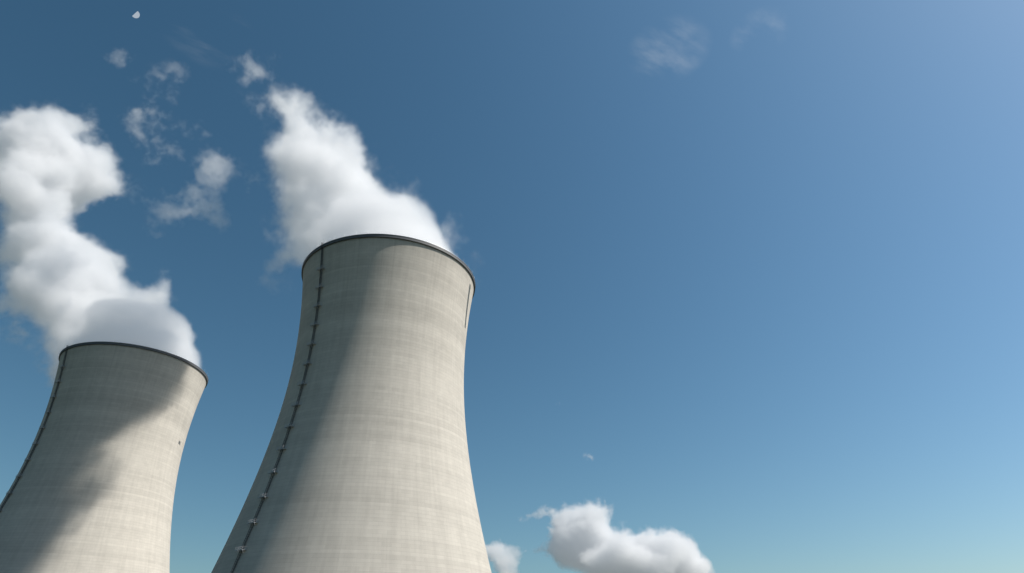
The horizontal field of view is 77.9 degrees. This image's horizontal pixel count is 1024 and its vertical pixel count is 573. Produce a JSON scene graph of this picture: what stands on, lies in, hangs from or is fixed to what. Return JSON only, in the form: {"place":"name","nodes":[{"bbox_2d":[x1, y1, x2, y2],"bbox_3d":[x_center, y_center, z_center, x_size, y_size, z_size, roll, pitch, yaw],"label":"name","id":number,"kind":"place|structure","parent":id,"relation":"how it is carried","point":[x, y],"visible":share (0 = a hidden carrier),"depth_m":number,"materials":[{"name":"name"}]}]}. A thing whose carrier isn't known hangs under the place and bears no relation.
{"place":"outdoors","nodes":[
{"label":"outdoors","id":0,"kind":"place"},
{"bbox_2d":[0,0,1023,572],"label":"sky","id":1,"kind":"structure","parent":0,"point":[748,297],"materials":[{"name":"blue"}]},
{"label":"ground","id":2,"kind":"structure","parent":0,"visible":0},
{"bbox_2d":[0,341,207,572],"bbox_3d":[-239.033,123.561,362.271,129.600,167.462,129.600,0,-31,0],"label":"cooling tower","id":3,"kind":"structure","parent":2,"relation":"on","point":[92,488],"depth_m":345.35,"materials":[{"name":"concrete"}]},
{"bbox_2d":[211,230,491,572],"bbox_3d":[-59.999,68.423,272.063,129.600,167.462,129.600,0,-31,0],"label":"cooling tower","id":4,"kind":"structure","parent":2,"relation":"on","point":[365,466],"depth_m":240.31,"materials":[{"name":"concrete"}]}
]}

